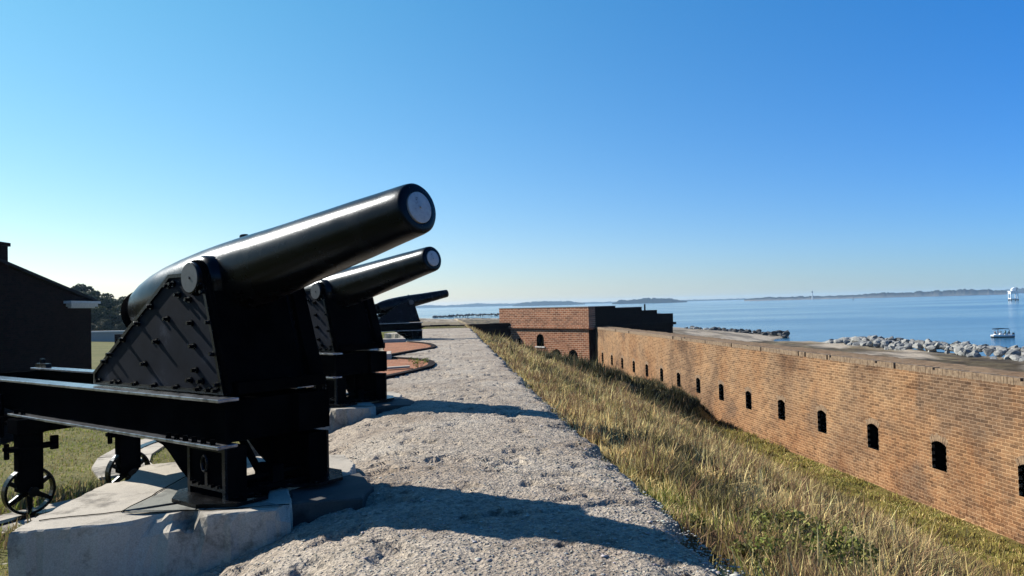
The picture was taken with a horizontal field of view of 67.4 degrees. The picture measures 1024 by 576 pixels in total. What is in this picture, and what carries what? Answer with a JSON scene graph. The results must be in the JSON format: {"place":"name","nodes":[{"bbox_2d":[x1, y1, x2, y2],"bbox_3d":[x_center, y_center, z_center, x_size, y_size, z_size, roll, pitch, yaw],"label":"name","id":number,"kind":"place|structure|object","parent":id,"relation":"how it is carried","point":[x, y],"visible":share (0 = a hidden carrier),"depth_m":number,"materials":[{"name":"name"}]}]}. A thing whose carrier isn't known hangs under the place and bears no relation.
{"place":"outdoors","nodes":[
{"label":"outdoors","id":0,"kind":"place"},
{"bbox_2d":[195,328,744,575],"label":"path","id":1,"kind":"structure","parent":0,"point":[467,359],"depth_m":6.77,"materials":[{"name":"grey gravel"}]},
{"bbox_2d":[0,318,1023,575],"bbox_3d":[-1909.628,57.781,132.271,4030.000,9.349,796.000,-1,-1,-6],"label":"ground","id":2,"kind":"structure","parent":0,"point":[100,350],"depth_m":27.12,"materials":[{"name":"green plant"}]},
{"bbox_2d":[0,242,100,445],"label":"brick building","id":3,"kind":"structure","parent":2,"relation":"on","point":[47,319],"depth_m":27.66,"materials":[{"name":"brick"}]},
{"bbox_2d":[91,324,96,330],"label":"broadleaf tree","id":4,"kind":"object","parent":2,"relation":"on","point":[93,327],"visible":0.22,"depth_m":154.12,"materials":[{"name":"green plant"}]},
{"bbox_2d":[95,318,114,330],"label":"broadleaf tree","id":5,"kind":"object","parent":2,"relation":"on","point":[104,325],"visible":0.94,"depth_m":150.16,"materials":[{"name":"green plant"}]},
{"bbox_2d":[91,330,124,341],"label":"rampart wall","id":6,"kind":"structure","parent":2,"relation":"on","point":[103,336],"depth_m":145.27,"materials":[{"name":"grey paint"}]},
{"bbox_2d":[114,322,126,330],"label":"broadleaf tree","id":7,"kind":"object","parent":2,"relation":"on","point":[121,326],"visible":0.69,"depth_m":154.52,"materials":[{"name":"green plant"}]},
{"bbox_2d":[0,455,373,575],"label":"gun platform","id":8,"kind":"structure","parent":2,"relation":"on","point":[139,522],"depth_m":6.34,"materials":[{"name":"concrete"}]},
{"bbox_2d":[0,183,435,514],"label":"coastal cannon","id":9,"kind":"object","parent":8,"relation":"on","point":[211,355],"visible":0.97,"depth_m":7.19,"materials":[{"name":"black paint"}]},
{"bbox_2d":[91,392,413,479],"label":"gun platform","id":10,"kind":"structure","parent":2,"relation":"on","point":[340,417],"depth_m":12.84,"materials":[{"name":"concrete"}]},
{"bbox_2d":[304,246,440,406],"bbox_3d":[-4.450,1.104,15.030,8.438,3.278,1.764,-2,-2,39],"label":"coastal cannon","id":11,"kind":"object","parent":10,"relation":"on","point":[346,324],"visible":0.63,"depth_m":13.43,"materials":[{"name":"black paint"}]},
{"bbox_2d":[114,323,510,342],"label":"end parapet wall","id":12,"kind":"structure","parent":2,"relation":"on","point":[499,328],"depth_m":77.45,"materials":[{"name":"red brick"}]},
{"bbox_2d":[387,351,391,359],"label":"concrete block","id":13,"kind":"structure","parent":2,"relation":"on","point":[389,355],"depth_m":24.97,"materials":[{"name":"grey concrete"}]},
{"bbox_2d":[384,332,400,338],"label":"gun platform","id":14,"kind":"structure","parent":2,"relation":"on","point":[391,335],"depth_m":52.28,"materials":[{"name":"concrete"}]},
{"bbox_2d":[383,338,405,349],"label":"concrete block","id":15,"kind":"structure","parent":2,"relation":"on","point":[394,340],"depth_m":37.05,"materials":[{"name":"grey concrete"}]},
{"bbox_2d":[378,357,434,378],"bbox_3d":[-3.329,2.673,22.189,2.278,0.945,9.777,-1,-1,-11],"label":"brick apron","id":16,"kind":"object","parent":2,"relation":"on","point":[399,361],"visible":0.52,"depth_m":21.75,"materials":[{"name":"brick"}]},
{"bbox_2d":[387,365,409,368],"bbox_3d":[-3.091,2.156,20.888,0.777,0.050,0.226,-1,-1,-32],"label":"concrete edging","id":17,"kind":"object","parent":16,"relation":"on","point":[398,367],"visible":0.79,"depth_m":20.83,"materials":[{"name":"grey concrete"}]},
{"bbox_2d":[409,357,428,367],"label":"leafy weed","id":18,"kind":"object","parent":16,"relation":"on","point":[416,361],"visible":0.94,"depth_m":20.86,"materials":[{"name":"green plant"}]},
{"bbox_2d":[384,341,435,355],"bbox_3d":[-4.324,2.920,32.423,2.242,0.945,11.886,-1,-1,-9],"label":"brick apron","id":19,"kind":"object","parent":2,"relation":"on","point":[397,348],"visible":0.34,"depth_m":32.28,"materials":[{"name":"brick"}]},
{"bbox_2d":[499,304,675,361],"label":"brick bastion","id":20,"kind":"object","parent":2,"relation":"on","point":[559,329],"visible":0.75,"depth_m":72.93,"materials":[{"name":"brown brick"}]},
{"bbox_2d":[685,513,706,528],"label":"leafy weed","id":21,"kind":"object","parent":2,"relation":"on","point":[694,517],"visible":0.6,"depth_m":6.83,"materials":[{"name":"green plant"}]},
{"bbox_2d":[465,325,1023,575],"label":"bank grass","id":22,"kind":"structure","parent":2,"relation":"on","point":[674,454],"depth_m":11.54,"materials":[{"name":"green plant"}]},
{"bbox_2d":[729,539,768,564],"bbox_3d":[1.828,2.058,5.889,0.300,0.270,0.212,-1,-1,-16],"label":"leafy weed","id":23,"kind":"object","parent":2,"relation":"on","point":[744,550],"visible":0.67,"depth_m":5.85,"materials":[{"name":"green plant"}]},
{"bbox_2d":[732,507,771,534],"bbox_3d":[2.179,2.149,6.910,0.402,0.332,0.324,0,-2,-40],"label":"leafy weed","id":24,"kind":"object","parent":2,"relation":"on","point":[763,515],"visible":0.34,"depth_m":6.90,"materials":[{"name":"green plant"}]},
{"bbox_2d":[733,530,786,575],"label":"leafy weed","id":25,"kind":"object","parent":2,"relation":"on","point":[763,547],"visible":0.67,"depth_m":5.74,"materials":[{"name":"green plant"}]},
{"bbox_2d":[771,331,778,335],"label":"boulder","id":26,"kind":"object","parent":2,"relation":"on","point":[773,333],"visible":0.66,"depth_m":190.51,"materials":[{"name":"grey stone"}]},
{"bbox_2d":[742,513,810,552],"bbox_3d":[2.185,2.098,6.401,0.535,0.364,0.475,-2,-1,13],"label":"leafy weed","id":27,"kind":"object","parent":2,"relation":"on","point":[763,519],"visible":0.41,"depth_m":6.47,"materials":[{"name":"green plant"}]},
{"bbox_2d":[767,507,810,531],"bbox_3d":[2.602,2.249,7.326,0.417,0.347,0.340,-2,-2,35],"label":"leafy weed","id":28,"kind":"object","parent":2,"relation":"on","point":[790,514],"visible":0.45,"depth_m":7.29,"materials":[{"name":"green plant"}]},
{"bbox_2d":[760,509,828,562],"bbox_3d":[2.252,2.062,6.145,0.540,0.460,0.584,-1,-1,-6],"label":"leafy weed","id":29,"kind":"object","parent":2,"relation":"on","point":[799,526],"visible":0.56,"depth_m":6.15,"materials":[{"name":"green plant"}]},
{"bbox_2d":[595,326,1023,544],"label":"loopholed wall","id":30,"kind":"structure","parent":2,"relation":"on","point":[947,438],"depth_m":26.36,"materials":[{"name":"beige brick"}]},
{"bbox_2d":[807,516,852,536],"bbox_3d":[3.054,2.378,7.401,0.457,0.368,0.326,-2,-1,34],"label":"leafy weed","id":31,"kind":"object","parent":2,"relation":"on","point":[822,524],"visible":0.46,"depth_m":7.37,"materials":[{"name":"green plant"}]},
{"bbox_2d":[805,525,868,572],"bbox_3d":[2.603,2.121,6.149,0.464,0.412,0.507,-2,-1,23],"label":"leafy weed","id":32,"kind":"object","parent":2,"relation":"on","point":[841,554],"visible":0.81,"depth_m":6.13,"materials":[{"name":"green plant"}]},
{"bbox_2d":[824,532,878,571],"bbox_3d":[2.729,2.190,6.193,0.434,0.370,0.376,-2,-1,30],"label":"leafy weed","id":33,"kind":"object","parent":2,"relation":"on","point":[862,553],"visible":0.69,"depth_m":6.17,"materials":[{"name":"green plant"}]},
{"bbox_2d":[851,336,860,342],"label":"boulder","id":34,"kind":"object","parent":2,"relation":"on","point":[855,339],"visible":0.66,"depth_m":114.14,"materials":[{"name":"stone"}]},
{"bbox_2d":[852,341,860,345],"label":"boulder","id":35,"kind":"object","parent":2,"relation":"on","point":[856,344],"visible":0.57,"depth_m":111.67,"materials":[{"name":"stone"}]},
{"bbox_2d":[866,341,873,346],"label":"boulder","id":36,"kind":"object","parent":2,"relation":"on","point":[869,344],"visible":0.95,"depth_m":108.64,"materials":[{"name":"stone"}]},
{"bbox_2d":[912,343,923,350],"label":"boulder","id":37,"kind":"object","parent":2,"relation":"on","point":[917,347],"visible":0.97,"depth_m":99.37,"materials":[{"name":"stone"}]},
{"bbox_2d":[914,340,924,344],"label":"boulder","id":38,"kind":"object","parent":2,"relation":"on","point":[922,342],"visible":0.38,"depth_m":101.64,"materials":[{"name":"stone"}]},
{"bbox_2d":[926,345,936,351],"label":"boulder","id":39,"kind":"object","parent":2,"relation":"on","point":[931,348],"visible":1,"depth_m":96.08,"materials":[{"name":"stone"}]},
{"bbox_2d":[934,342,942,349],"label":"boulder","id":40,"kind":"object","parent":2,"relation":"on","point":[937,344],"visible":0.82,"depth_m":96.18,"materials":[{"name":"stone"}]},
{"bbox_2d":[954,346,963,354],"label":"boulder","id":41,"kind":"object","parent":2,"relation":"on","point":[956,350],"visible":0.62,"depth_m":90.89,"materials":[{"name":"stone"}]},
{"bbox_2d":[962,350,971,356],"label":"boulder","id":42,"kind":"object","parent":2,"relation":"on","point":[965,352],"visible":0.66,"depth_m":88.70,"materials":[{"name":"stone"}]},
{"bbox_2d":[973,353,980,356],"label":"boulder","id":43,"kind":"object","parent":2,"relation":"on","point":[976,355],"visible":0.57,"depth_m":86.87,"materials":[{"name":"stone"}]},
{"bbox_2d":[983,348,994,355],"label":"boulder","id":44,"kind":"object","parent":2,"relation":"on","point":[988,351],"visible":1,"depth_m":86.50,"materials":[{"name":"stone"}]},
{"bbox_2d":[994,350,1003,357],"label":"boulder","id":45,"kind":"object","parent":2,"relation":"on","point":[999,353],"visible":1,"depth_m":84.24,"materials":[{"name":"stone"}]},
{"bbox_2d":[997,347,1007,354],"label":"boulder","id":46,"kind":"object","parent":2,"relation":"on","point":[1002,348],"visible":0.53,"depth_m":85.45,"materials":[{"name":"stone"}]},
{"bbox_2d":[1003,354,1012,359],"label":"boulder","id":47,"kind":"object","parent":2,"relation":"on","point":[1006,357],"visible":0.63,"depth_m":81.95,"materials":[{"name":"stone"}]},
{"bbox_2d":[1005,350,1020,355],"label":"boulder","id":48,"kind":"object","parent":2,"relation":"on","point":[1015,352],"visible":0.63,"depth_m":81.91,"materials":[{"name":"stone"}]},
{"bbox_2d":[1010,355,1021,359],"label":"boulder","id":49,"kind":"object","parent":2,"relation":"on","point":[1014,357],"visible":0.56,"depth_m":81.17,"materials":[{"name":"stone"}]},
{"bbox_2d":[0,0,1023,305],"label":"sky","id":50,"kind":"structure","parent":0,"point":[562,150],"materials":[{"name":"blue"}]},
{"bbox_2d":[377,293,1023,356],"bbox_3d":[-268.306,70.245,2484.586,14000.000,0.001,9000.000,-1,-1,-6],"label":"water","id":51,"kind":"structure","parent":0,"point":[975,319],"depth_m":380.23,"materials":[{"name":"blue liquid"}]},
{"bbox_2d":[415,303,511,307],"bbox_3d":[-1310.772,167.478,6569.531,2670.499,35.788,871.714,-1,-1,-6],"label":"woodland shore","id":52,"kind":"structure","parent":51,"relation":"on","point":[462,305],"depth_m":6290.97,"materials":[{"name":"green plant"}]},
{"bbox_2d":[513,301,584,305],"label":"woodland island","id":53,"kind":"structure","parent":51,"relation":"on","point":[536,303],"depth_m":4591.18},
{"bbox_2d":[504,298,752,305],"bbox_3d":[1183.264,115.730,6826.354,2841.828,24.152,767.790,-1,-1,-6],"label":"woodland shore","id":54,"kind":"structure","parent":51,"relation":"on","point":[680,300],"depth_m":6591.02,"materials":[{"name":"green plant"}]},
{"bbox_2d":[612,297,686,303],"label":"woodland island","id":55,"kind":"structure","parent":51,"relation":"on","point":[653,300],"depth_m":3591.56,"materials":[{"name":"green plant"}]},
{"bbox_2d":[744,289,1005,300],"bbox_3d":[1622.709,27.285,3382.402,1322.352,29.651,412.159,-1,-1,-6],"label":"woodland shore","id":56,"kind":"structure","parent":51,"relation":"on","point":[959,292],"depth_m":3241.57,"materials":[{"name":"green plant"}]},
{"bbox_2d":[990,328,1014,337],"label":"motor boat","id":57,"kind":"object","parent":51,"relation":"on","point":[1001,335],"visible":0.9,"depth_m":163.37,"materials":[{"name":"white plastic"}]},
{"bbox_2d":[1007,287,1018,300],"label":"range light tower","id":58,"kind":"structure","parent":51,"relation":"in","point":[1013,289],"depth_m":834.66,"materials":[{"name":"white metal"}]},
{"bbox_2d":[1005,288,1023,293],"bbox_3d":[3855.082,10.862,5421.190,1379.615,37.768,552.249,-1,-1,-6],"label":"woodland shore","id":59,"kind":"structure","parent":51,"relation":"on","point":[1021,290],"depth_m":5191.56,"materials":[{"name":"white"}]},
{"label":"hill","id":60,"kind":"structure","parent":0,"visible":0},
{"bbox_2d":[71,283,94,292],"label":"broadleaf tree","id":61,"kind":"object","parent":60,"relation":"on","point":[80,287],"visible":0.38,"depth_m":210.87,"materials":[{"name":"green plant"}]},
{"bbox_2d":[79,291,95,297],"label":"broadleaf tree","id":62,"kind":"object","parent":60,"relation":"on","point":[90,293],"visible":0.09,"depth_m":176.04,"materials":[{"name":"green plant"}]},
{"bbox_2d":[91,313,100,324],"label":"broadleaf tree","id":63,"kind":"object","parent":60,"relation":"on","point":[94,321],"visible":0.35,"depth_m":162.82,"materials":[{"name":"green plant"}]},
{"bbox_2d":[91,290,100,295],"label":"broadleaf tree","id":64,"kind":"object","parent":60,"relation":"on","point":[97,293],"visible":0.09,"depth_m":210.37,"materials":[{"name":"green plant"}]},
{"bbox_2d":[91,297,113,311],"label":"broadleaf tree","id":65,"kind":"object","parent":60,"relation":"on","point":[107,303],"visible":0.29,"depth_m":175.32,"materials":[{"name":"green plant"}]},
{"bbox_2d":[91,305,119,325],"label":"broadleaf tree","id":66,"kind":"object","parent":60,"relation":"on","point":[102,313],"visible":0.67,"depth_m":163.49,"materials":[{"name":"green plant"}]},
{"bbox_2d":[100,293,114,298],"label":"broadleaf tree","id":67,"kind":"object","parent":60,"relation":"on","point":[106,295],"visible":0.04,"depth_m":209.20,"materials":[{"name":"green plant"}]},
{"bbox_2d":[108,298,118,308],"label":"broadleaf tree","id":68,"kind":"object","parent":60,"relation":"on","point":[114,300],"visible":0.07,"depth_m":189.57,"materials":[{"name":"green plant"}]},
{"bbox_2d":[114,313,122,326],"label":"broadleaf tree","id":69,"kind":"object","parent":60,"relation":"on","point":[120,320],"visible":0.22,"depth_m":166.36,"materials":[{"name":"green plant"}]},
{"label":"gun platform","id":70,"kind":"object","parent":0,"visible":0},
{"bbox_2d":[375,290,448,339],"bbox_3d":[-7.104,1.776,40.181,8.438,3.278,1.764,-1,-1,-32],"label":"coastal cannon","id":71,"kind":"object","parent":70,"relation":"on","point":[397,314],"visible":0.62,"depth_m":40.57,"materials":[{"name":"black paint"}]}
]}

